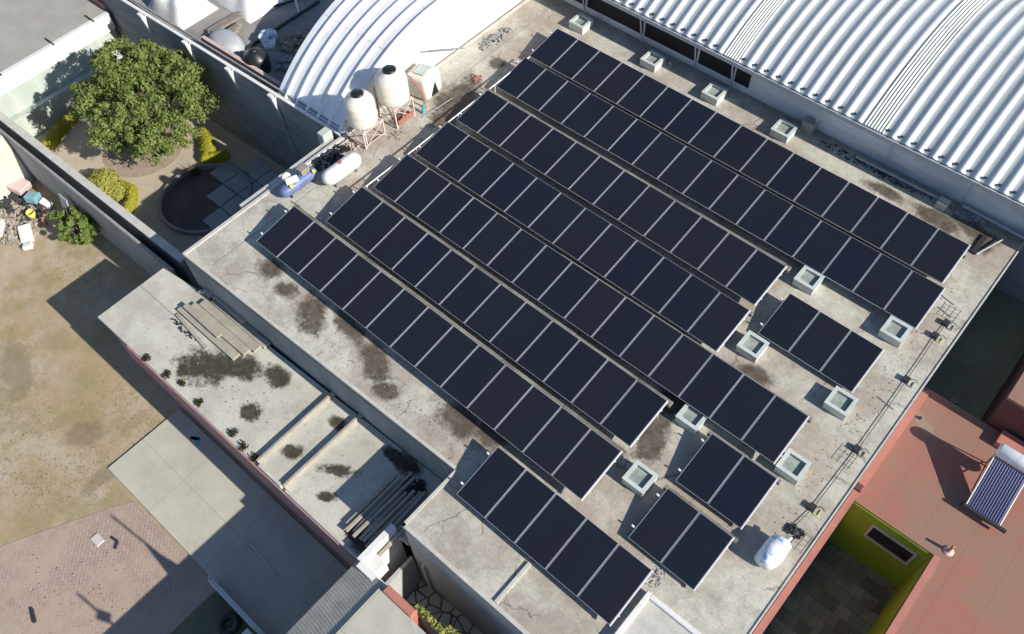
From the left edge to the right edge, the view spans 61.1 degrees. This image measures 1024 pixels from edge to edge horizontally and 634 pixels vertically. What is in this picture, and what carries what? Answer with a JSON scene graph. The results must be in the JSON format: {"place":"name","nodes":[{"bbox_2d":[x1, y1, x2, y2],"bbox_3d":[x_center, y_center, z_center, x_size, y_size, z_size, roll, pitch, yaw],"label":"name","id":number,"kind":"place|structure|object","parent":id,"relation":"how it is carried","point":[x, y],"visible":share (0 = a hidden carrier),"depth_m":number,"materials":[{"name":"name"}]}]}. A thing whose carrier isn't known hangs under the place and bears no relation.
{"place":"outdoors","nodes":[
{"label":"outdoors","id":0,"kind":"place"},
{"bbox_2d":[0,0,125,137],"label":"neighbour house","id":1,"kind":"structure","parent":0,"point":[47,47],"depth_m":38.03,"materials":[{"name":"white paint"}]},
{"bbox_2d":[0,241,168,530],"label":"dry grass","id":2,"kind":"structure","parent":0,"point":[69,404],"depth_m":31.03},
{"bbox_2d":[0,501,215,633],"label":"brick paving","id":3,"kind":"structure","parent":0,"point":[160,584],"depth_m":27.65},
{"bbox_2d":[35,77,286,252],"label":"garden path","id":4,"kind":"structure","parent":0,"point":[75,152],"depth_m":37.95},
{"bbox_2d":[42,109,78,151],"bbox_3d":[-20.262,-8.368,38.804,0.603,0.670,2.543,14,58,11],"label":"clipped hedge","id":5,"kind":"object","parent":4,"relation":"on","point":[59,130],"visible":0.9,"depth_m":38.65,"materials":[{"name":"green plant"}]},
{"bbox_2d":[87,167,125,201],"bbox_3d":[-17.075,-5.539,36.501,1.779,1.206,1.470,35,64,23],"label":"clipped bush","id":6,"kind":"object","parent":4,"relation":"on","point":[106,181],"visible":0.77,"depth_m":36.22,"materials":[{"name":"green plant"}]},
{"bbox_2d":[118,180,138,213],"bbox_3d":[-16.143,-5.089,36.557,0.832,0.525,2.067,-17,57,-9],"label":"clipped hedge","id":7,"kind":"object","parent":4,"relation":"on","point":[130,203],"visible":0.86,"depth_m":36.39,"materials":[{"name":"yellow plant"}]},
{"bbox_2d":[102,120,181,176],"bbox_3d":[-16.355,-7.504,38.438,3.800,0.020,3.800,35,64,23],"label":"earth bed","id":8,"kind":"object","parent":4,"relation":"on","point":[126,165],"visible":0.36,"depth_m":37.92,"materials":[{"name":"soil"}]},
{"bbox_2d":[66,34,223,168],"bbox_3d":[-15.102,-8.611,35.811,5.410,5.641,5.770,35,64,23],"label":"leafy tree","id":9,"kind":"object","parent":8,"relation":"in","point":[112,79],"visible":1,"depth_m":34.32,"materials":[{"name":"green plant"}]},
{"bbox_2d":[158,163,251,235],"bbox_3d":[-12.890,-4.979,36.506,3.880,0.220,3.880,35,64,23],"label":"round planting bed","id":10,"kind":"object","parent":4,"relation":"on","point":[186,205],"visible":0.76,"depth_m":36.58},
{"bbox_2d":[202,208,230,227],"bbox_3d":[-12.178,-4.026,35.911,0.900,0.065,0.900,35,64,23],"label":"square paver","id":11,"kind":"object","parent":10,"relation":"on","point":[218,216],"visible":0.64,"depth_m":35.90,"materials":[{"name":"concrete"}]},
{"bbox_2d":[207,185,235,206],"bbox_3d":[-12.272,-5.125,36.653,0.890,0.065,0.870,35,64,23],"label":"square paver","id":12,"kind":"object","parent":10,"relation":"on","point":[221,195],"visible":1,"depth_m":36.61,"materials":[{"name":"concrete"}]},
{"bbox_2d":[210,161,236,183],"bbox_3d":[-12.357,-6.245,37.409,0.920,0.065,0.950,35,64,23],"label":"square paver","id":13,"kind":"object","parent":10,"relation":"on","point":[223,175],"visible":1,"depth_m":37.32,"materials":[{"name":"concrete"}]},
{"bbox_2d":[221,195,243,215],"bbox_3d":[-11.561,-4.619,36.289,0.900,0.065,0.870,35,64,23],"label":"square paver","id":14,"kind":"object","parent":10,"relation":"on","point":[231,207],"visible":0.64,"depth_m":36.27,"materials":[{"name":"concrete"}]},
{"bbox_2d":[224,173,254,194],"bbox_3d":[-11.639,-5.734,37.042,0.890,0.065,0.950,35,64,23],"label":"square paver","id":15,"kind":"object","parent":10,"relation":"on","point":[237,184],"visible":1,"depth_m":36.98,"materials":[{"name":"concrete"}]},
{"bbox_2d":[199,127,230,163],"bbox_3d":[-13.404,-7.416,37.996,1.195,0.561,2.291,-36,62,-20],"label":"clipped hedge","id":16,"kind":"object","parent":4,"relation":"on","point":[209,152],"visible":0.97,"depth_m":37.68,"materials":[{"name":"yellow plant"}]},
{"bbox_2d":[242,159,271,180],"bbox_3d":[-11.000,-6.349,37.434,0.890,0.065,0.890,35,64,23],"label":"square paver","id":17,"kind":"object","parent":4,"relation":"on","point":[257,169],"visible":1,"depth_m":37.39,"materials":[{"name":"concrete"}]},
{"bbox_2d":[256,169,279,186],"bbox_3d":[-10.290,-5.843,37.071,0.900,0.065,0.890,35,64,23],"label":"square paver","id":18,"kind":"object","parent":4,"relation":"on","point":[267,178],"visible":0.64,"depth_m":37.11,"materials":[{"name":"concrete"}]},
{"bbox_2d":[0,32,761,633],"bbox_3d":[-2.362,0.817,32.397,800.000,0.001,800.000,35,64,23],"label":"ground","id":19,"kind":"structure","parent":0,"point":[92,342],"depth_m":31.65,"materials":[{"name":"soil"}]},
{"bbox_2d":[0,135,32,199],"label":"end wall","id":20,"kind":"structure","parent":19,"relation":"on","point":[12,169],"depth_m":36.40,"materials":[{"name":"beige paint"}]},
{"bbox_2d":[0,198,42,245],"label":"rubbish heap","id":21,"kind":"object","parent":19,"relation":"on","point":[12,223],"visible":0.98,"depth_m":36.00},
{"bbox_2d":[17,223,34,243],"bbox_3d":[-19.965,-3.421,35.640,0.506,0.287,0.907,-23,58,-13],"label":"plastic panel","id":22,"kind":"object","parent":21,"relation":"on","point":[25,232],"visible":1,"depth_m":35.54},
{"bbox_2d":[0,192,42,223],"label":"rubbish heap","id":23,"kind":"object","parent":19,"relation":"on","point":[7,205],"visible":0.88,"depth_m":36.51,"materials":[{"name":"metal"}]},
{"bbox_2d":[6,178,32,195],"bbox_3d":[-21.021,-5.606,36.903,0.924,0.447,0.714,20,59,14],"label":"pink cloth","id":24,"kind":"object","parent":23,"relation":"on","point":[20,186],"visible":0.8,"depth_m":36.74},
{"bbox_2d":[23,191,42,203],"bbox_3d":[-20.160,-5.031,36.525,0.563,0.418,0.482,10,57,8],"label":"cyan box","id":25,"kind":"object","parent":23,"relation":"on","point":[32,197],"visible":1,"depth_m":36.39,"materials":[{"name":"plastic"}]},
{"bbox_2d":[47,205,100,245],"bbox_3d":[-17.597,-3.631,34.892,2.368,1.689,1.587,35,64,23],"label":"leafy shrub","id":26,"kind":"object","parent":19,"relation":"on","point":[66,223],"visible":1,"depth_m":34.52,"materials":[{"name":"green plant"}]},
{"bbox_2d":[0,111,200,289],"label":"boundary wall","id":27,"kind":"structure","parent":19,"relation":"on","point":[140,243],"depth_m":33.87,"materials":[{"name":"grey paint"}]},
{"bbox_2d":[171,591,256,633],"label":"weedy yard","id":28,"kind":"structure","parent":19,"relation":"attached to","point":[209,612],"depth_m":26.86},
{"bbox_2d":[218,612,240,633],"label":"old tyre","id":29,"kind":"object","parent":28,"relation":"on","point":[235,617],"visible":1,"depth_m":26.64,"materials":[{"name":"black rubber"}]},
{"bbox_2d":[101,0,342,168],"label":"boundary wall","id":30,"kind":"structure","parent":19,"relation":"on","point":[248,112],"depth_m":35.74,"materials":[{"name":"white paint"}]},
{"bbox_2d":[108,409,347,633],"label":"concrete pad","id":31,"kind":"object","parent":19,"relation":"on","point":[211,506],"visible":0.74,"depth_m":28.50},
{"bbox_2d":[128,0,334,83],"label":"neighbour slab","id":32,"kind":"structure","parent":19,"relation":"on","point":[247,33],"depth_m":37.27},
{"bbox_2d":[147,0,218,29],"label":"white tarp","id":33,"kind":"object","parent":32,"relation":"on","point":[183,14],"visible":0.93,"depth_m":37.26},
{"bbox_2d":[209,29,244,56],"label":"grey dome","id":34,"kind":"structure","parent":32,"relation":"on","point":[231,41],"depth_m":35.97,"materials":[{"name":"metal"}]},
{"bbox_2d":[201,35,280,92],"bbox_3d":[-10.993,-10.269,35.324,4.703,0.580,0.160,33,63,22],"label":"brick coping","id":35,"kind":"object","parent":32,"relation":"on","point":[240,61],"visible":0.64,"depth_m":35.19,"materials":[{"name":"brick"}]},
{"bbox_2d":[213,0,284,23],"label":"white tarp","id":36,"kind":"object","parent":32,"relation":"on","point":[252,11],"visible":0.98,"depth_m":37.39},
{"bbox_2d":[243,47,270,72],"bbox_3d":[-10.383,-10.463,35.199,1.040,0.970,1.040,35,64,23],"label":"black water tank","id":37,"kind":"object","parent":32,"relation":"on","point":[258,57],"visible":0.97,"depth_m":34.88,"materials":[{"name":"plastic"}]},
{"bbox_2d":[258,28,277,48],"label":"plastic bags","id":38,"kind":"object","parent":32,"relation":"on","point":[267,37],"visible":1,"depth_m":36.12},
{"bbox_2d":[244,0,319,50],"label":"dark beam","id":39,"kind":"structure","parent":32,"relation":"on","point":[286,22],"depth_m":37.18,"materials":[{"name":"metal"}]},
{"bbox_2d":[275,53,293,72],"bbox_3d":[-9.049,-10.456,35.588,1.420,0.319,1.324,35,64,23],"label":"yard scrap","id":40,"kind":"object","parent":32,"relation":"on","point":[287,59],"visible":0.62,"depth_m":35.55,"materials":[{"name":"grey metal"}]},
{"bbox_2d":[279,30,309,55],"bbox_3d":[-9.037,-11.517,36.303,1.598,0.347,1.504,11,57,9],"label":"yard scrap","id":41,"kind":"object","parent":32,"relation":"on","point":[287,43],"visible":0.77,"depth_m":36.27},
{"bbox_2d":[207,576,264,633],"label":"driveway rail","id":42,"kind":"object","parent":19,"relation":"on","point":[254,626],"visible":1,"depth_m":26.48,"materials":[{"name":"metal"}]},
{"bbox_2d":[98,268,442,566],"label":"annex building","id":43,"kind":"structure","parent":19,"relation":"on","point":[138,322],"depth_m":27.44,"materials":[{"name":"pink paint"}]},
{"bbox_2d":[177,304,239,360],"bbox_3d":[-10.210,0.501,29.164,3.052,0.110,0.318,35,64,23],"label":"precast plank","id":44,"kind":"object","parent":43,"relation":"on","point":[227,349],"visible":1,"depth_m":28.95,"materials":[{"name":"concrete"}]},
{"bbox_2d":[183,303,221,338],"bbox_3d":[-10.448,0.119,29.273,1.900,0.110,0.200,36,64,23],"label":"precast plank","id":45,"kind":"object","parent":44,"relation":"on","point":[203,321],"visible":1,"depth_m":29.20,"materials":[{"name":"concrete"}]},
{"bbox_2d":[191,302,250,355],"bbox_3d":[-9.850,0.389,29.192,2.952,0.110,0.317,35,64,23],"label":"precast plank","id":46,"kind":"object","parent":43,"relation":"on","point":[235,342],"visible":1,"depth_m":29.01,"materials":[{"name":"concrete"}]},
{"bbox_2d":[199,299,261,352],"bbox_3d":[-9.496,0.283,29.216,2.951,0.110,0.308,35,64,23],"label":"precast plank","id":47,"kind":"object","parent":43,"relation":"on","point":[232,327],"visible":1,"depth_m":29.14,"materials":[{"name":"concrete"}]},
{"bbox_2d":[211,299,270,348],"bbox_3d":[-9.178,0.189,29.317,2.851,0.110,0.283,35,64,23],"label":"precast plank","id":48,"kind":"object","parent":43,"relation":"on","point":[255,335],"visible":0.86,"depth_m":29.13,"materials":[{"name":"concrete"}]},
{"bbox_2d":[346,475,396,525],"bbox_3d":[-4.137,5.398,25.637,0.085,0.110,2.007,36,64,23],"label":"concrete joist","id":49,"kind":"object","parent":43,"relation":"on","point":[368,502],"visible":1,"depth_m":25.58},
{"bbox_2d":[345,476,400,531],"bbox_3d":[-4.071,5.488,25.490,0.093,0.110,2.179,35,64,23],"label":"concrete joist","id":50,"kind":"object","parent":43,"relation":"on","point":[375,502],"visible":1,"depth_m":25.46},
{"bbox_2d":[353,471,412,532],"bbox_3d":[-3.785,5.449,25.591,0.085,0.110,2.413,35,64,22],"label":"concrete joist","id":51,"kind":"object","parent":43,"relation":"on","point":[386,498],"visible":1,"depth_m":25.57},
{"bbox_2d":[352,476,414,537],"bbox_3d":[-3.739,5.560,25.431,0.085,0.110,2.440,37,64,23],"label":"concrete joist","id":52,"kind":"object","parent":43,"relation":"on","point":[382,508],"visible":1,"depth_m":25.38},
{"bbox_2d":[359,491,407,540],"bbox_3d":[-3.747,5.803,25.352,0.089,0.110,1.891,35,64,23],"label":"concrete joist","id":53,"kind":"object","parent":43,"relation":"on","point":[385,513],"visible":1,"depth_m":25.34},
{"bbox_2d":[362,489,415,542],"bbox_3d":[-3.569,5.786,25.273,0.085,0.110,2.058,36,64,23],"label":"concrete joist","id":54,"kind":"object","parent":43,"relation":"on","point":[393,512],"visible":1,"depth_m":25.27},
{"bbox_2d":[365,491,421,547],"bbox_3d":[-3.434,5.892,25.282,0.085,0.110,2.226,36,64,23],"label":"concrete joist","id":55,"kind":"object","parent":43,"relation":"on","point":[403,509],"visible":0.93,"depth_m":25.29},
{"bbox_2d":[401,476,426,500],"bbox_3d":[-2.916,5.131,25.816,0.762,0.199,0.763,14,58,11],"label":"corner rubbish","id":56,"kind":"object","parent":43,"relation":"on","point":[419,485],"visible":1,"depth_m":25.82,"materials":[{"name":"black plastic"}]},
{"bbox_2d":[336,585,425,633],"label":"slab house","id":57,"kind":"structure","parent":19,"relation":"on","point":[388,609],"depth_m":23.02,"materials":[{"name":"paint"}]},
{"bbox_2d":[286,561,382,633],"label":"sheet awning","id":58,"kind":"object","parent":57,"relation":"attached to","point":[345,597],"visible":0.96,"depth_m":23.49,"materials":[{"name":"grey metal"}]},
{"bbox_2d":[182,0,1023,633],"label":"flat roofed building","id":59,"kind":"structure","parent":19,"relation":"on","point":[484,574],"depth_m":26.22,"materials":[{"name":"paint"}]},
{"bbox_2d":[239,137,334,208],"bbox_3d":[-7.977,-5.095,31.167,0.270,0.340,4.300,35,64,23],"label":"roof edge ledge","id":60,"kind":"object","parent":59,"relation":"attached to","point":[311,154],"visible":0.36,"depth_m":31.03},
{"bbox_2d":[279,163,316,197],"bbox_3d":[-7.415,-4.743,30.135,0.547,0.829,1.560,35,64,23],"label":"air compressor","id":61,"kind":"object","parent":59,"relation":"on","point":[307,174],"visible":1,"depth_m":30.01,"materials":[{"name":"blue paint"}]},
{"bbox_2d":[313,144,350,170],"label":"black sacks","id":62,"kind":"object","parent":59,"relation":"on","point":[335,153],"visible":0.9,"depth_m":31.14,"materials":[{"name":"plastic"}]},
{"bbox_2d":[321,152,361,187],"bbox_3d":[-5.963,-5.179,30.399,0.617,0.800,1.639,35,64,23],"label":"gas cylinder","id":63,"kind":"object","parent":59,"relation":"on","point":[335,173],"visible":1,"depth_m":30.15,"materials":[{"name":"white paint"}]},
{"bbox_2d":[343,117,385,149],"bbox_3d":[-5.344,-6.858,31.530,1.020,0.788,1.020,35,64,23],"label":"tank stand","id":64,"kind":"object","parent":59,"relation":"on","point":[366,131],"visible":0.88,"depth_m":31.32,"materials":[{"name":"pink metal"}]},
{"bbox_2d":[344,88,377,129],"bbox_3d":[-5.373,-7.445,30.658,1.100,1.305,1.100,35,64,23],"label":"water tank","id":65,"kind":"object","parent":64,"relation":"on","point":[360,109],"visible":1,"depth_m":30.31,"materials":[{"name":"beige plastic"}]},
{"bbox_2d":[377,96,415,129],"bbox_3d":[-4.273,-7.719,31.971,0.970,0.956,0.960,35,64,23],"label":"tank stand","id":66,"kind":"object","parent":59,"relation":"on","point":[403,117],"visible":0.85,"depth_m":31.92,"materials":[{"name":"pink metal"}]},
{"bbox_2d":[375,64,409,107],"bbox_3d":[-4.308,-8.363,31.018,1.160,1.335,1.160,35,64,23],"label":"water tank","id":67,"kind":"object","parent":66,"relation":"on","point":[391,85],"visible":1,"depth_m":30.65,"materials":[{"name":"beige plastic"}]},
{"bbox_2d":[406,62,441,107],"bbox_3d":[-3.346,-8.823,32.485,1.105,1.283,1.257,28,61,19],"label":"cream box","id":68,"kind":"object","parent":59,"relation":"on","point":[424,81],"visible":0.96,"depth_m":32.27,"materials":[{"name":"paint"}]},
{"bbox_2d":[256,204,627,500],"bbox_3d":[-2.672,0.665,26.411,14.020,0.717,1.894,36,64,23],"label":"solar panel row","id":69,"kind":"object","parent":59,"relation":"on","point":[573,452],"visible":1,"depth_m":25.81,"materials":[{"name":"black glass"}]},
{"bbox_2d":[365,56,529,187],"bbox_3d":[-2.201,-7.065,31.735,0.094,0.484,8.831,35,64,23],"label":"white conduit","id":70,"kind":"object","parent":59,"relation":"on","point":[415,148],"visible":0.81,"depth_m":31.17,"materials":[{"name":"plastic"}]},
{"bbox_2d":[480,26,511,50],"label":"broken blocks","id":71,"kind":"object","parent":59,"relation":"on","point":[494,37],"depth_m":34.59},
{"bbox_2d":[326,185,672,447],"bbox_3d":[-0.868,-0.344,27.049,12.960,0.687,1.883,36,64,23],"label":"solar panel row","id":72,"kind":"object","parent":59,"relation":"on","point":[620,402],"visible":1,"depth_m":26.53,"materials":[{"name":"black glass"}]},
{"bbox_2d":[457,447,652,626],"bbox_3d":[1.002,5.694,23.000,5.470,0.567,1.756,36,64,23],"label":"solar panel row","id":73,"kind":"object","parent":59,"relation":"on","point":[593,566],"visible":1,"depth_m":22.79,"materials":[{"name":"black glass"}]},
{"bbox_2d":[569,13,593,34],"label":"skylight","id":74,"kind":"object","parent":59,"relation":"on","point":[581,23],"visible":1,"depth_m":34.74,"materials":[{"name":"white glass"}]},
{"bbox_2d":[415,121,753,352],"bbox_3d":[1.916,-2.920,28.715,12.960,0.647,1.820,36,64,23],"label":"solar panel row","id":75,"kind":"object","parent":59,"relation":"on","point":[711,317],"visible":1,"depth_m":28.22,"materials":[{"name":"black glass"}]},
{"bbox_2d":[373,154,812,464],"bbox_3d":[1.787,-0.765,27.258,16.140,0.667,1.830,35,64,23],"label":"solar panel row","id":76,"kind":"object","parent":59,"relation":"on","point":[761,419],"visible":1,"depth_m":26.55,"materials":[{"name":"black glass"}]},
{"bbox_2d":[457,88,791,306],"bbox_3d":[3.342,-4.351,29.643,12.960,0.627,1.908,36,64,23],"label":"solar panel row","id":77,"kind":"object","parent":59,"relation":"on","point":[748,271],"visible":1,"depth_m":29.15,"materials":[{"name":"black glass"}]},
{"bbox_2d":[622,460,658,497],"bbox_3d":[3.514,4.460,23.891,0.720,0.327,0.720,35,64,23],"label":"skylight","id":78,"kind":"object","parent":59,"relation":"on","point":[639,478],"visible":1,"depth_m":23.81,"materials":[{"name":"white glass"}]},
{"bbox_2d":[640,49,665,72],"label":"skylight","id":79,"kind":"object","parent":59,"relation":"on","point":[651,60],"visible":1,"depth_m":33.38,"materials":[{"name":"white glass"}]},
{"bbox_2d":[614,591,700,633],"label":"white cistern cover","id":80,"kind":"object","parent":59,"relation":"on","point":[650,613],"visible":1,"depth_m":21.80,"materials":[{"name":"paint"}]},
{"bbox_2d":[628,484,738,591],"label":"solar panel row","id":81,"kind":"object","parent":59,"relation":"on","point":[682,538],"visible":1,"depth_m":22.76,"materials":[{"name":"black glass"}]},
{"bbox_2d":[675,403,707,434],"bbox_3d":[5.169,2.880,24.899,0.720,0.327,0.720,35,64,23],"label":"skylight","id":82,"kind":"object","parent":59,"relation":"on","point":[690,419],"visible":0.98,"depth_m":24.80,"materials":[{"name":"white glass"}]},
{"bbox_2d":[700,82,727,105],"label":"skylight","id":83,"kind":"object","parent":59,"relation":"on","point":[713,93],"visible":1,"depth_m":32.26,"materials":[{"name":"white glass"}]},
{"bbox_2d":[496,57,945,329],"bbox_3d":[6.314,-4.713,29.795,17.130,0.617,1.756,35,64,23],"label":"solar panel row","id":84,"kind":"object","parent":59,"relation":"on","point":[899,291],"visible":1,"depth_m":29.10,"materials":[{"name":"black glass"}]},
{"bbox_2d":[676,431,781,529],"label":"solar panel row","id":85,"kind":"object","parent":59,"relation":"on","point":[728,481],"visible":1,"depth_m":23.63,"materials":[{"name":"black glass"}]},
{"bbox_2d":[530,28,970,284],"bbox_3d":[7.582,-6.126,30.716,17.130,0.597,1.756,35,64,23],"label":"solar panel row","id":86,"kind":"object","parent":59,"relation":"on","point":[918,244],"visible":1,"depth_m":30.04,"materials":[{"name":"black glass"}]},
{"bbox_2d":[735,330,769,363],"bbox_3d":[7.239,0.901,26.163,0.720,0.327,0.720,35,64,23],"label":"skylight","id":87,"kind":"object","parent":59,"relation":"on","point":[751,346],"visible":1,"depth_m":26.08,"materials":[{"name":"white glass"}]},
{"bbox_2d":[754,534,792,569],"bbox_3d":[6.803,6.061,22.523,0.636,0.624,1.055,35,64,23],"label":"wrapped tank","id":88,"kind":"object","parent":59,"relation":"on","point":[772,552],"visible":1,"depth_m":22.30,"materials":[{"name":"white paint"}]},
{"bbox_2d":[769,118,797,143],"bbox_3d":[9.758,-6.684,31.181,0.720,0.327,0.720,35,64,23],"label":"skylight","id":89,"kind":"object","parent":59,"relation":"on","point":[783,130],"visible":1,"depth_m":31.10,"materials":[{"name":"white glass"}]},
{"bbox_2d":[774,448,811,485],"bbox_3d":[7.744,4.141,23.967,0.720,0.327,0.720,35,64,23],"label":"skylight","id":90,"kind":"object","parent":59,"relation":"on","point":[792,466],"visible":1,"depth_m":23.89,"materials":[{"name":"white glass"}]},
{"bbox_2d":[792,265,824,295],"bbox_3d":[9.380,-1.159,27.478,0.720,0.327,0.720,35,64,23],"label":"skylight","id":91,"kind":"object","parent":59,"relation":"on","point":[808,280],"visible":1,"depth_m":27.39,"materials":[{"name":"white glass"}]},
{"bbox_2d":[800,116,817,134],"bbox_3d":[10.675,-6.890,31.217,0.450,0.449,0.300,35,64,23],"label":"cement sack","id":92,"kind":"object","parent":59,"relation":"on","point":[808,125],"visible":1,"depth_m":31.09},
{"bbox_2d":[758,293,884,393],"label":"solar panel row","id":93,"kind":"object","parent":59,"relation":"on","point":[841,355],"visible":1,"depth_m":25.97,"materials":[{"name":"black glass"}]},
{"bbox_2d":[822,386,858,420],"bbox_3d":[9.457,2.493,25.020,0.720,0.327,0.720,35,64,23],"label":"skylight","id":94,"kind":"object","parent":59,"relation":"on","point":[839,403],"visible":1,"depth_m":24.94,"materials":[{"name":"white glass"}]},
{"bbox_2d":[822,141,931,198],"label":"leaf litter","id":95,"kind":"object","parent":59,"relation":"on","point":[881,172],"visible":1,"depth_m":30.10,"materials":[{"name":"plant"}]},
{"bbox_2d":[877,315,912,347],"bbox_3d":[11.607,0.450,26.324,0.720,0.327,0.720,35,64,23],"label":"skylight","id":96,"kind":"object","parent":59,"relation":"on","point":[894,331],"visible":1,"depth_m":26.24,"materials":[{"name":"white glass"}]},
{"bbox_2d":[856,156,938,199],"bbox_3d":[13.245,-4.820,29.892,3.050,0.109,0.109,35,64,22],"label":"grey pipe","id":97,"kind":"object","parent":59,"relation":"on","point":[900,179],"visible":1,"depth_m":29.80,"materials":[{"name":"metal"}]},
{"bbox_2d":[949,205,994,231],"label":"dirt heaps","id":98,"kind":"object","parent":59,"relation":"on","point":[975,218],"visible":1,"depth_m":28.84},
{"bbox_2d":[962,205,1023,239],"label":"grey pipe","id":99,"kind":"object","parent":59,"relation":"on","point":[993,221],"visible":1,"depth_m":28.58,"materials":[{"name":"metal"}]},
{"bbox_2d":[563,0,1023,302],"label":"arched metal shed","id":100,"kind":"structure","parent":19,"relation":"on","point":[929,93],"depth_m":29.91,"materials":[{"name":"grey paint"}]},
{"bbox_2d":[356,523,420,597],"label":"white parapet","id":101,"kind":"structure","parent":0,"point":[393,566],"depth_m":25.40,"materials":[{"name":"paint"}]},
{"bbox_2d":[278,0,523,133],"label":"vaulted building","id":102,"kind":"structure","parent":0,"point":[346,48],"depth_m":32.45,"materials":[{"name":"white metal"}]},
{"bbox_2d":[404,576,482,633],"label":"flagstone paving","id":103,"kind":"structure","parent":0,"point":[439,607],"depth_m":26.87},
{"bbox_2d":[414,604,460,633],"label":"curved flower border","id":104,"kind":"object","parent":103,"relation":"on","point":[430,626],"visible":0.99,"depth_m":23.12,"materials":[{"name":"yellow plant"}]},
{"bbox_2d":[762,539,895,633],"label":"courtyard paving","id":105,"kind":"structure","parent":0,"point":[837,590],"depth_m":25.73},
{"bbox_2d":[828,387,1023,633],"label":"red roofed building","id":106,"kind":"structure","parent":0,"point":[906,519],"depth_m":24.18,"materials":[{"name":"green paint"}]},
{"bbox_2d":[752,489,858,633],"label":"parapet","id":107,"kind":"structure","parent":106,"relation":"attached to","point":[781,598],"depth_m":22.73,"materials":[{"name":"paint"}]},
{"bbox_2d":[863,523,917,565],"bbox_3d":[10.677,6.429,24.515,1.360,0.870,0.049,35,64,23],"label":"window","id":108,"kind":"structure","parent":106,"relation":"in","point":[875,534],"depth_m":24.51,"materials":[{"name":"black glass"}]},
{"bbox_2d":[960,443,1023,533],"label":"solar water heater","id":109,"kind":"object","parent":106,"relation":"on","point":[997,488],"visible":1,"depth_m":23.78,"materials":[{"name":"metal"}]},
{"bbox_2d":[981,353,1023,441],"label":"red stair block","id":110,"kind":"structure","parent":106,"relation":"on","point":[1005,411],"depth_m":25.14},
{"bbox_2d":[993,430,1023,454],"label":"roof step","id":111,"kind":"object","parent":106,"relation":"on","point":[1011,440],"visible":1,"depth_m":25.00,"materials":[{"name":"paint"}]},
{"bbox_2d":[925,287,1023,419],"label":"yard floor","id":112,"kind":"structure","parent":0,"point":[986,352],"depth_m":29.06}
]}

